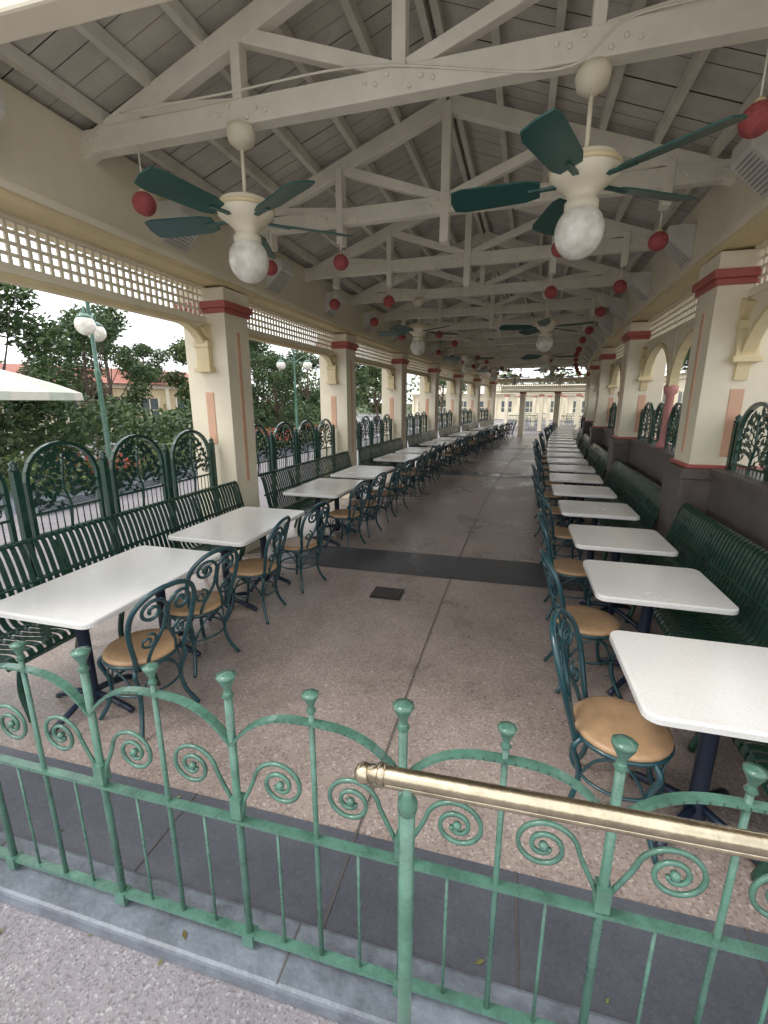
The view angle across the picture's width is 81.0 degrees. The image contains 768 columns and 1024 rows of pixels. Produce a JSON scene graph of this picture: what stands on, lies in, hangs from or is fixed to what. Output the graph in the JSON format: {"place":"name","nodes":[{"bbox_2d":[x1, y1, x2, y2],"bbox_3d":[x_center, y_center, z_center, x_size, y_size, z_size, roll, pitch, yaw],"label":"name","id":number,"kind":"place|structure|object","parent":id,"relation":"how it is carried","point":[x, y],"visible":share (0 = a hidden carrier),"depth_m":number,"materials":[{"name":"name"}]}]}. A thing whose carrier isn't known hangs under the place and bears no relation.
{"place":"outdoors","nodes":[
{"label":"outdoors","id":0,"kind":"place"},
{"bbox_2d":[0,224,686,403],"label":"sky","id":1,"kind":"structure","parent":0,"point":[155,332],"materials":[{"name":"white"}]},
{"bbox_2d":[281,404,411,414],"bbox_3d":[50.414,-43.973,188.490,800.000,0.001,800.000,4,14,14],"label":"ground","id":2,"kind":"structure","parent":0,"point":[358,412],"depth_m":96.69,"materials":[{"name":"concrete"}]},
{"bbox_2d":[114,342,170,406],"bbox_3d":[-16.134,-8.621,30.983,4.264,6.010,4.281,-12,18,-41],"label":"magnolia tree","id":3,"kind":"object","parent":2,"relation":"on","point":[141,350],"visible":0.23,"depth_m":30.48,"materials":[{"name":"green plant"}]},
{"bbox_2d":[162,336,190,411],"bbox_3d":[-7.890,-5.580,20.226,3.412,5.198,3.529,9,17,34],"label":"magnolia tree","id":4,"kind":"object","parent":2,"relation":"on","point":[176,380],"visible":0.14,"depth_m":19.14,"materials":[{"name":"green plant"}]},
{"bbox_2d":[249,327,301,426],"bbox_3d":[-7.056,-7.683,26.702,4.288,6.191,4.411,-9,16,-33],"label":"magnolia tree","id":5,"kind":"object","parent":2,"relation":"on","point":[256,351],"visible":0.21,"depth_m":25.72,"materials":[{"name":"green plant"}]},
{"bbox_2d":[286,349,320,407],"bbox_3d":[-5.762,-9.749,35.609,4.281,6.010,4.264,-2,14,-10],"label":"magnolia tree","id":6,"kind":"object","parent":2,"relation":"on","point":[305,393],"visible":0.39,"depth_m":34.78,"materials":[{"name":"green plant"}]},
{"bbox_2d":[0,360,666,415],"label":"distant trees","id":7,"kind":"object","parent":2,"relation":"on","point":[510,373],"visible":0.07,"depth_m":57.96,"materials":[{"name":"green plant"}]},
{"bbox_2d":[355,363,370,411],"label":"magnolia tree","id":8,"kind":"object","parent":2,"relation":"on","point":[362,376],"visible":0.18,"depth_m":28.68,"materials":[{"name":"green plant"}]},
{"bbox_2d":[356,366,381,418],"bbox_3d":[-0.763,-9.429,36.015,3.529,5.198,3.412,1,14,2],"label":"magnolia tree","id":9,"kind":"object","parent":2,"relation":"on","point":[375,373],"visible":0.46,"depth_m":35.56,"materials":[{"name":"green plant"}]},
{"bbox_2d":[0,414,765,1023],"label":"pavement","id":10,"kind":"structure","parent":0,"point":[54,972],"depth_m":1.52,"materials":[{"name":"concrete"}]},
{"bbox_2d":[0,282,73,475],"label":"magnolia tree","id":11,"kind":"object","parent":10,"relation":"on","point":[43,337],"visible":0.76,"depth_m":11.62,"materials":[{"name":"green plant"}]},
{"bbox_2d":[0,369,83,400],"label":"patio umbrella","id":12,"kind":"object","parent":10,"relation":"on","point":[16,387],"visible":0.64,"depth_m":8.61,"materials":[{"name":"fabric"}]},
{"bbox_2d":[16,303,139,449],"bbox_3d":[-11.875,-5.324,17.729,4.050,5.848,4.166,-12,18,-41],"label":"magnolia tree","id":13,"kind":"object","parent":10,"relation":"on","point":[108,320],"visible":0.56,"depth_m":17.32,"materials":[{"name":"green plant"}]},
{"bbox_2d":[74,301,115,464],"bbox_3d":[-6.588,-2.866,10.428,0.394,4.350,1.560,-5,15,-21],"label":"street lamp","id":14,"kind":"object","parent":10,"relation":"on","point":[86,324],"visible":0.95,"depth_m":10.32,"materials":[{"name":"metal"}]},
{"bbox_2d":[0,382,190,433],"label":"walls","id":15,"kind":"structure","parent":10,"relation":"on","point":[156,391],"depth_m":29.89,"materials":[{"name":"yellow paint"}]},
{"bbox_2d":[1,387,185,433],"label":"windows","id":16,"kind":"structure","parent":15,"relation":"attached to","point":[153,404],"depth_m":29.96,"materials":[{"name":"glass"}]},
{"bbox_2d":[0,363,188,384],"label":"roof","id":17,"kind":"structure","parent":15,"relation":"on","point":[14,368],"depth_m":28.20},
{"bbox_2d":[56,326,160,435],"bbox_3d":[-14.400,-6.851,23.721,4.264,6.010,4.281,6,15,22],"label":"magnolia tree","id":18,"kind":"object","parent":10,"relation":"on","point":[140,373],"visible":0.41,"depth_m":23.64,"materials":[{"name":"green plant"}]},
{"bbox_2d":[0,393,320,472],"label":"hedge","id":19,"kind":"object","parent":10,"relation":"on","point":[162,426],"visible":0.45,"depth_m":13.74,"materials":[{"name":"green plant"}]},
{"bbox_2d":[0,434,362,516],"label":"planter kerb","id":20,"kind":"structure","parent":10,"relation":"on","point":[80,497],"depth_m":8.82,"materials":[{"name":"paint"}]},
{"bbox_2d":[0,421,321,494],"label":"flower bed","id":21,"kind":"object","parent":20,"relation":"in","point":[17,458],"visible":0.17,"depth_m":9.61,"materials":[{"name":"green plant"}]},
{"bbox_2d":[251,350,305,425],"bbox_3d":[-5.382,-5.735,22.232,3.186,4.472,3.097,-2,14,-10],"label":"magnolia tree","id":22,"kind":"object","parent":10,"relation":"on","point":[270,360],"visible":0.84,"depth_m":21.77,"materials":[{"name":"green plant"}]},
{"bbox_2d":[276,349,311,430],"bbox_3d":[-4.013,-5.302,20.418,1.560,4.350,0.394,-2,14,-8],"label":"street lamp","id":23,"kind":"object","parent":10,"relation":"on","point":[281,365],"visible":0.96,"depth_m":20.08,"materials":[{"name":"metal"}]},
{"bbox_2d":[0,830,630,1023],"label":"kerb","id":24,"kind":"structure","parent":10,"relation":"on","point":[336,994],"depth_m":1.54,"materials":[{"name":"paint"}]},
{"bbox_2d":[0,640,767,1023],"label":"metal fence","id":25,"kind":"object","parent":24,"relation":"on","point":[598,908],"visible":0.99,"depth_m":1.33,"materials":[{"name":"green paint"}]},
{"bbox_2d":[438,380,466,420],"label":"magnolia tree","id":26,"kind":"object","parent":10,"relation":"on","point":[442,385],"visible":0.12,"depth_m":44.24,"materials":[{"name":"green plant"}]},
{"bbox_2d":[412,394,584,419],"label":"walls","id":27,"kind":"structure","parent":10,"relation":"on","point":[513,397],"depth_m":49.92,"materials":[{"name":"beige paint"}]},
{"bbox_2d":[409,383,584,394],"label":"roof","id":28,"kind":"structure","parent":27,"relation":"on","point":[415,391],"depth_m":52.73,"materials":[{"name":"beige paint"}]},
{"bbox_2d":[412,395,583,419],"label":"windows","id":29,"kind":"structure","parent":27,"relation":"attached to","point":[528,408],"depth_m":50.34,"materials":[{"name":"white glass"}]},
{"bbox_2d":[499,385,585,430],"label":"entrance portico","id":30,"kind":"structure","parent":10,"relation":"on","point":[541,401],"depth_m":29.50,"materials":[{"name":"beige paint"}]},
{"bbox_2d":[515,394,584,426],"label":"entrance portico","id":31,"kind":"structure","parent":30,"relation":"attached to","point":[547,415],"depth_m":35.07,"materials":[{"name":"beige paint"}]},
{"bbox_2d":[354,761,767,1023],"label":"brass handrail","id":32,"kind":"object","parent":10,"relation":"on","point":[685,832],"visible":1,"depth_m":0.86,"materials":[{"name":"metal"}]},
{"bbox_2d":[661,374,686,402],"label":"walls","id":33,"kind":"structure","parent":10,"relation":"on","point":[682,381],"depth_m":29.05,"materials":[{"name":"beige paint"}]},
{"bbox_2d":[0,435,767,933],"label":"pavilion floor","id":34,"kind":"structure","parent":0,"point":[350,649],"depth_m":3.00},
{"bbox_2d":[0,546,220,735],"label":"dining table","id":35,"kind":"object","parent":34,"relation":"on","point":[82,601],"visible":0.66,"depth_m":2.78,"materials":[{"name":"plastic"}]},
{"bbox_2d":[0,430,220,644],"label":"ornamental screen","id":36,"kind":"object","parent":34,"relation":"on","point":[26,517],"visible":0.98,"depth_m":3.92,"materials":[{"name":"green paint"}]},
{"bbox_2d":[0,481,277,722],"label":"slatted bench","id":37,"kind":"object","parent":34,"relation":"on","point":[61,556],"visible":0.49,"depth_m":3.47,"materials":[{"name":"green paint"}]},
{"bbox_2d":[97,578,200,741],"bbox_3d":[-1.385,0.794,2.649,0.546,0.915,0.439,7,15,27],"label":"parlor chair","id":38,"kind":"object","parent":34,"relation":"on","point":[136,651],"visible":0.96,"depth_m":2.56,"materials":[{"name":"green metal"}]},
{"bbox_2d":[159,546,239,677],"bbox_3d":[-1.321,0.651,3.233,0.546,0.915,0.439,8,16,29],"label":"parlor chair","id":39,"kind":"object","parent":34,"relation":"on","point":[210,602],"visible":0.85,"depth_m":3.13,"materials":[{"name":"green metal"}]},
{"bbox_2d":[168,507,304,620],"bbox_3d":[-1.351,0.457,4.409,0.760,0.743,1.247,4,14,16],"label":"dining table","id":40,"kind":"object","parent":34,"relation":"on","point":[242,526],"visible":0.68,"depth_m":4.13,"materials":[{"name":"plastic"}]},
{"bbox_2d":[226,516,289,624],"bbox_3d":[-1.091,0.474,3.963,0.546,0.915,0.439,2,14,10],"label":"parlor chair","id":41,"kind":"object","parent":34,"relation":"on","point":[251,568],"visible":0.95,"depth_m":3.87,"materials":[{"name":"green metal"}]},
{"bbox_2d":[254,419,335,507],"bbox_3d":[-1.430,-0.706,7.444,0.076,1.565,3.072,4,14,17],"label":"ornamental screen","id":42,"kind":"object","parent":34,"relation":"on","point":[270,452],"visible":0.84,"depth_m":7.25,"materials":[{"name":"green paint"}]},
{"bbox_2d":[272,501,329,593],"bbox_3d":[-0.833,0.317,4.603,0.546,0.915,0.439,7,15,27],"label":"parlor chair","id":43,"kind":"object","parent":34,"relation":"on","point":[301,544],"visible":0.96,"depth_m":4.50,"materials":[{"name":"green metal"}]},
{"bbox_2d":[258,451,373,539],"bbox_3d":[-0.929,-0.373,7.393,0.616,0.934,3.100,4,14,17],"label":"slatted bench","id":44,"kind":"object","parent":34,"relation":"on","point":[305,503],"visible":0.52,"depth_m":6.69,"materials":[{"name":"green paint"}]},
{"bbox_2d":[283,478,365,550],"bbox_3d":[-0.779,0.002,6.272,0.760,0.743,1.247,4,14,16],"label":"dining table","id":45,"kind":"object","parent":34,"relation":"on","point":[320,488],"visible":0.66,"depth_m":6.00,"materials":[{"name":"plastic"}]},
{"bbox_2d":[324,479,370,551],"bbox_3d":[-0.459,0.014,5.849,0.546,0.915,0.439,8,16,28],"label":"parlor chair","id":46,"kind":"object","parent":34,"relation":"on","point":[349,513],"visible":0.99,"depth_m":5.76,"materials":[{"name":"green metal"}]},
{"bbox_2d":[330,465,394,521],"bbox_3d":[-0.332,-0.337,7.665,0.760,0.743,1.247,4,14,17],"label":"dining table","id":47,"kind":"object","parent":34,"relation":"on","point":[359,472],"visible":0.53,"depth_m":7.38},
{"bbox_2d":[345,472,386,537],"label":"parlor chair","id":48,"kind":"object","parent":34,"relation":"on","point":[373,503],"visible":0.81,"depth_m":6.37,"materials":[{"name":"green metal"}]},
{"bbox_2d":[356,414,391,464],"bbox_3d":[-0.301,-1.517,10.773,0.076,1.565,3.072,5,14,18],"label":"ornamental screen","id":49,"kind":"object","parent":34,"relation":"on","point":[370,440],"visible":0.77,"depth_m":10.71,"materials":[{"name":"green paint"}]},
{"bbox_2d":[365,464,401,522],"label":"parlor chair","id":50,"kind":"object","parent":34,"relation":"on","point":[387,493],"visible":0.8,"depth_m":7.11,"materials":[{"name":"green metal"}]},
{"bbox_2d":[0,0,767,646],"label":"dining pavilion","id":51,"kind":"structure","parent":34,"relation":"on","point":[388,126],"depth_m":3.99,"materials":[{"name":"paint"}]},
{"bbox_2d":[132,145,156,216],"bbox_3d":[-1.770,-2.416,3.289,0.164,0.448,0.162,4,14,15],"label":"red ball lantern","id":52,"kind":"object","parent":51,"relation":"hanging from","point":[144,203],"visible":0.98,"depth_m":3.27,"materials":[{"name":"paint"}]},
{"bbox_2d":[134,120,352,283],"bbox_3d":[-0.929,-2.114,3.103,1.504,0.962,1.445,-12,18,-40],"label":"ceiling fan","id":53,"kind":"object","parent":51,"relation":"hanging from","point":[247,217],"visible":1,"depth_m":3.05,"materials":[{"name":"beige paint"}]},
{"bbox_2d":[267,231,277,275],"bbox_3d":[-1.263,-2.852,4.962,0.164,0.448,0.162,4,14,16],"label":"red ball lantern","id":54,"kind":"object","parent":51,"relation":"hanging from","point":[273,269],"visible":0.67,"depth_m":4.95,"materials":[{"name":"paint"}]},
{"bbox_2d":[333,244,348,270],"bbox_3d":[-0.460,-2.801,4.759,0.164,0.448,0.162,4,14,16],"label":"red ball lantern","id":55,"kind":"object","parent":51,"relation":"hanging from","point":[340,262],"visible":1,"depth_m":4.74,"materials":[{"name":"paint"}]},
{"bbox_2d":[377,298,458,354],"bbox_3d":[0.569,-3.353,8.183,1.445,0.962,1.504,5,15,20],"label":"ceiling fan","id":56,"kind":"object","parent":51,"relation":"hanging from","point":[418,331],"visible":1,"depth_m":8.12,"materials":[{"name":"beige paint"}]},
{"bbox_2d":[443,338,493,372],"bbox_3d":[2.478,-4.556,13.120,1.445,0.962,1.503,3,14,10],"label":"ceiling fan","id":57,"kind":"object","parent":51,"relation":"hanging from","point":[467,357],"visible":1,"depth_m":13.06,"materials":[{"name":"beige paint"}]},
{"bbox_2d":[476,356,513,380],"bbox_3d":[4.444,-5.769,18.098,1.504,0.962,1.445,4,14,16],"label":"ceiling fan","id":58,"kind":"object","parent":51,"relation":"hanging from","point":[493,370],"visible":0.99,"depth_m":18.00,"materials":[{"name":"beige paint"}]},
{"bbox_2d":[499,292,594,351],"bbox_3d":[2.738,-3.230,7.679,1.504,0.962,1.445,-3,14,-14],"label":"ceiling fan","id":59,"kind":"object","parent":51,"relation":"hanging from","point":[545,326],"visible":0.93,"depth_m":7.59,"materials":[{"name":"beige paint"}]},
{"bbox_2d":[521,351,575,371],"bbox_3d":[4.606,-4.425,12.581,1.445,0.962,1.504,3,14,11],"label":"ceiling fan","id":60,"kind":"object","parent":51,"relation":"hanging from","point":[545,366],"visible":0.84,"depth_m":12.54,"materials":[{"name":"beige paint"}]},
{"bbox_2d":[544,276,556,298],"bbox_3d":[2.199,-3.041,5.902,0.164,0.448,0.162,4,14,17],"label":"red ball lantern","id":61,"kind":"object","parent":51,"relation":"hanging from","point":[550,291],"visible":0.99,"depth_m":5.89,"materials":[{"name":"paint"}]},
{"bbox_2d":[533,354,572,379],"bbox_3d":[6.580,-5.637,17.556,1.504,0.962,1.445,6,15,23],"label":"ceiling fan","id":62,"kind":"object","parent":51,"relation":"hanging from","point":[552,375],"visible":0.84,"depth_m":17.46,"materials":[{"name":"beige paint"}]},
{"bbox_2d":[451,56,747,259],"bbox_3d":[1.195,-1.982,2.560,1.504,0.962,1.445,-9,16,-33],"label":"ceiling fan","id":63,"kind":"object","parent":51,"relation":"hanging from","point":[580,178],"visible":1,"depth_m":2.55,"materials":[{"name":"beige paint"}]},
{"bbox_2d":[608,402,617,429],"bbox_3d":[4.877,-1.518,9.384,0.076,1.505,3.072,5,14,18],"label":"ornamental screen","id":64,"kind":"object","parent":51,"relation":"attached to","point":[613,412],"visible":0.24,"depth_m":10.29,"materials":[{"name":"green paint"}]},
{"bbox_2d":[613,267,626,292],"bbox_3d":[3.002,-3.011,5.694,0.164,0.448,0.162,4,14,17],"label":"red ball lantern","id":65,"kind":"object","parent":51,"relation":"hanging from","point":[620,285],"visible":0.99,"depth_m":5.68,"materials":[{"name":"paint"}]},
{"bbox_2d":[648,211,668,250],"bbox_3d":[2.472,-2.584,4.025,0.164,0.448,0.162,4,14,16],"label":"red ball lantern","id":66,"kind":"object","parent":51,"relation":"hanging from","point":[658,240],"visible":0.98,"depth_m":4.01,"materials":[{"name":"paint"}]},
{"bbox_2d":[637,402,681,450],"bbox_3d":[3.747,-0.707,6.056,0.076,1.505,3.072,4,14,17],"label":"ornamental screen","id":67,"kind":"object","parent":51,"relation":"attached to","point":[653,414],"visible":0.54,"depth_m":6.42,"materials":[{"name":"green paint"}]},
{"bbox_2d":[725,402,767,481],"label":"ornamental screen","id":68,"kind":"object","parent":51,"relation":"attached to","point":[738,436],"visible":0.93,"depth_m":3.74,"materials":[{"name":"green paint"}]},
{"bbox_2d":[737,47,767,138],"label":"red ball lantern","id":69,"kind":"object","parent":51,"relation":"hanging from","point":[754,124],"visible":0.95,"depth_m":2.33,"materials":[{"name":"paint"}]},
{"bbox_2d":[0,447,767,1023],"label":"floor dark band","id":70,"kind":"object","parent":34,"relation":"on","point":[738,989],"visible":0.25,"depth_m":1.75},
{"bbox_2d":[369,586,404,599],"bbox_3d":[0.034,0.808,4.496,0.300,0.012,0.260,4,14,14],"label":"floor drain","id":71,"kind":"object","parent":34,"relation":"on","point":[387,593],"visible":1,"depth_m":4.48,"materials":[{"name":"metal"}]},
{"bbox_2d":[357,438,418,491],"bbox_3d":[0.201,-1.185,10.723,0.616,0.934,3.100,5,14,18],"label":"slatted bench","id":72,"kind":"object","parent":34,"relation":"on","point":[374,451],"visible":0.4,"depth_m":10.32,"materials":[{"name":"green paint"}]},
{"bbox_2d":[378,459,412,512],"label":"parlor chair","id":73,"kind":"object","parent":34,"relation":"on","point":[401,486],"visible":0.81,"depth_m":7.74,"materials":[{"name":"teal metal"}]},
{"bbox_2d":[373,453,420,494],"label":"dining table","id":74,"kind":"object","parent":34,"relation":"on","point":[393,458],"visible":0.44,"depth_m":9.37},
{"bbox_2d":[398,451,427,496],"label":"parlor chair","id":75,"kind":"object","parent":34,"relation":"on","point":[416,473],"visible":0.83,"depth_m":9.08,"materials":[{"name":"teal metal"}]},
{"bbox_2d":[395,447,434,481],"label":"dining table","id":76,"kind":"object","parent":34,"relation":"on","point":[414,450],"visible":0.41,"depth_m":10.72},
{"bbox_2d":[406,411,427,447],"bbox_3d":[0.921,-2.323,14.078,0.076,1.565,3.072,5,15,20],"label":"ornamental screen","id":77,"kind":"object","parent":34,"relation":"on","point":[413,424],"visible":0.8,"depth_m":14.20,"materials":[{"name":"green paint"}]},
{"bbox_2d":[406,448,432,490],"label":"parlor chair","id":78,"kind":"object","parent":34,"relation":"on","point":[425,466],"visible":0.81,"depth_m":9.68,"materials":[{"name":"teal metal"}]},
{"bbox_2d":[415,444,439,483],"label":"parlor chair","id":79,"kind":"object","parent":34,"relation":"on","point":[431,463],"visible":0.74,"depth_m":10.48,"materials":[{"name":"green metal"}]},
{"bbox_2d":[406,430,449,465],"bbox_3d":[1.423,-1.991,14.029,0.616,0.934,3.100,5,15,20],"label":"slatted bench","id":80,"kind":"object","parent":34,"relation":"on","point":[415,440],"visible":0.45,"depth_m":13.80,"materials":[{"name":"green paint"}]},
{"bbox_2d":[419,441,453,469],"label":"dining table","id":81,"kind":"object","parent":34,"relation":"on","point":[433,444],"visible":0.55,"depth_m":12.63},
{"bbox_2d":[438,410,452,428],"bbox_3d":[2.236,-3.123,17.359,0.076,1.565,3.072,5,15,21],"label":"ornamental screen","id":82,"kind":"object","parent":34,"relation":"on","point":[443,415],"visible":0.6,"depth_m":17.60,"materials":[{"name":"green paint"}]},
{"bbox_2d":[438,438,458,470],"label":"parlor chair","id":83,"kind":"object","parent":34,"relation":"on","point":[448,455],"visible":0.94,"depth_m":12.40,"materials":[{"name":"green metal"}]},
{"bbox_2d":[133,445,767,988],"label":"floor joint","id":84,"kind":"object","parent":34,"relation":"on","point":[369,799],"visible":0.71,"depth_m":1.86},
{"bbox_2d":[443,436,464,467],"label":"parlor chair","id":85,"kind":"object","parent":34,"relation":"on","point":[460,447],"visible":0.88,"depth_m":13.01,"materials":[{"name":"green metal"}]},
{"bbox_2d":[438,425,470,452],"bbox_3d":[2.738,-2.791,17.311,0.616,0.934,3.100,5,15,21],"label":"slatted bench","id":86,"kind":"object","parent":34,"relation":"on","point":[445,432],"visible":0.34,"depth_m":17.11,"materials":[{"name":"green paint"}]},
{"bbox_2d":[531,464,564,525],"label":"parlor chair","id":87,"kind":"object","parent":34,"relation":"on","point":[549,495],"visible":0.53,"depth_m":6.93,"materials":[{"name":"green metal"}]},
{"bbox_2d":[535,457,563,504],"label":"parlor chair","id":88,"kind":"object","parent":34,"relation":"on","point":[544,483],"visible":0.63,"depth_m":7.95,"materials":[{"name":"teal metal"}]},
{"bbox_2d":[532,475,571,545],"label":"parlor chair","id":89,"kind":"object","parent":34,"relation":"on","point":[556,511],"visible":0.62,"depth_m":5.97,"materials":[{"name":"teal metal"}]},
{"bbox_2d":[537,490,582,563],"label":"parlor chair","id":90,"kind":"object","parent":34,"relation":"on","point":[560,533],"visible":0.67,"depth_m":4.89,"materials":[{"name":"green metal"}]},
{"bbox_2d":[547,448,579,472],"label":"dining table","id":91,"kind":"object","parent":34,"relation":"on","point":[565,450],"visible":0.47,"depth_m":10.73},
{"bbox_2d":[537,512,593,619],"bbox_3d":[1.607,0.469,3.982,0.546,0.915,0.439,4,14,17],"label":"parlor chair","id":92,"kind":"object","parent":34,"relation":"on","point":[573,569],"visible":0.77,"depth_m":3.89,"materials":[{"name":"teal metal"}]},
{"bbox_2d":[547,452,583,484],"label":"dining table","id":93,"kind":"object","parent":34,"relation":"on","point":[565,455],"visible":0.49,"depth_m":9.74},
{"bbox_2d":[547,458,588,484],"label":"dining table","id":94,"kind":"object","parent":34,"relation":"on","point":[566,461],"visible":0.52,"depth_m":8.76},
{"bbox_2d":[549,464,595,504],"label":"dining table","id":95,"kind":"object","parent":34,"relation":"on","point":[570,469],"visible":0.55,"depth_m":7.81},
{"bbox_2d":[549,473,603,525],"bbox_3d":[2.943,-0.179,7.017,0.740,0.743,0.680,5,14,19],"label":"dining table","id":96,"kind":"object","parent":34,"relation":"on","point":[574,479],"visible":0.73,"depth_m":6.87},
{"bbox_2d":[539,548,621,698],"bbox_3d":[1.291,0.706,3.011,0.546,0.915,0.439,2,14,8],"label":"parlor chair","id":97,"kind":"object","parent":34,"relation":"on","point":[597,625],"visible":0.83,"depth_m":2.91,"materials":[{"name":"teal metal"}]},
{"bbox_2d":[575,432,588,458],"bbox_3d":[5.548,-1.734,12.976,0.616,0.934,3.100,5,15,20],"label":"slatted bench","id":98,"kind":"object","parent":34,"relation":"on","point":[583,447],"visible":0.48,"depth_m":12.65,"materials":[{"name":"green paint"}]},
{"bbox_2d":[551,484,616,546],"bbox_3d":[2.608,0.067,6.007,0.740,0.743,0.680,4,14,17],"label":"dining table","id":99,"kind":"object","parent":34,"relation":"on","point":[581,492],"visible":0.62,"depth_m":5.86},
{"bbox_2d":[567,442,607,499],"bbox_3d":[4.327,-0.928,9.672,0.616,0.934,3.100,5,14,18],"label":"slatted bench","id":100,"kind":"object","parent":34,"relation":"on","point":[596,459],"visible":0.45,"depth_m":9.20,"materials":[{"name":"green paint"}]},
{"bbox_2d":[558,500,639,559],"bbox_3d":[2.309,0.315,4.989,0.740,0.743,0.680,4,14,16],"label":"dining table","id":101,"kind":"object","parent":34,"relation":"on","point":[594,511],"visible":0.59,"depth_m":4.82,"materials":[{"name":"plastic"}]},
{"bbox_2d":[549,608,674,863],"bbox_3d":[1.008,0.941,2.047,0.546,0.915,0.439,8,16,31],"label":"parlor chair","id":102,"kind":"object","parent":34,"relation":"on","point":[595,723],"visible":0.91,"depth_m":1.98,"materials":[{"name":"beige"}]},
{"bbox_2d":[582,459,660,560],"bbox_3d":[3.198,-0.117,6.344,0.616,0.934,3.100,4,14,17],"label":"slatted bench","id":103,"kind":"object","parent":34,"relation":"on","point":[638,493],"visible":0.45,"depth_m":5.64,"materials":[{"name":"green paint"}]},
{"bbox_2d":[568,524,678,629],"bbox_3d":[2.001,0.573,3.932,0.740,0.743,0.680,4,14,16],"label":"dining table","id":104,"kind":"object","parent":34,"relation":"on","point":[616,541],"visible":0.88,"depth_m":3.79,"materials":[{"name":"plastic"}]},
{"bbox_2d":[583,560,738,695],"bbox_3d":[1.718,0.805,2.980,0.740,0.743,0.680,4,14,16],"label":"dining table","id":105,"kind":"object","parent":34,"relation":"on","point":[647,588],"visible":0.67,"depth_m":2.82,"materials":[{"name":"plastic"}]},
{"bbox_2d":[609,630,767,864],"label":"dining table","id":106,"kind":"object","parent":34,"relation":"on","point":[711,692],"visible":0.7,"depth_m":1.90,"materials":[{"name":"plastic"}]},
{"bbox_2d":[620,503,767,880],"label":"slatted bench","id":107,"kind":"object","parent":34,"relation":"on","point":[682,528],"visible":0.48,"depth_m":3.04,"materials":[{"name":"green paint"}]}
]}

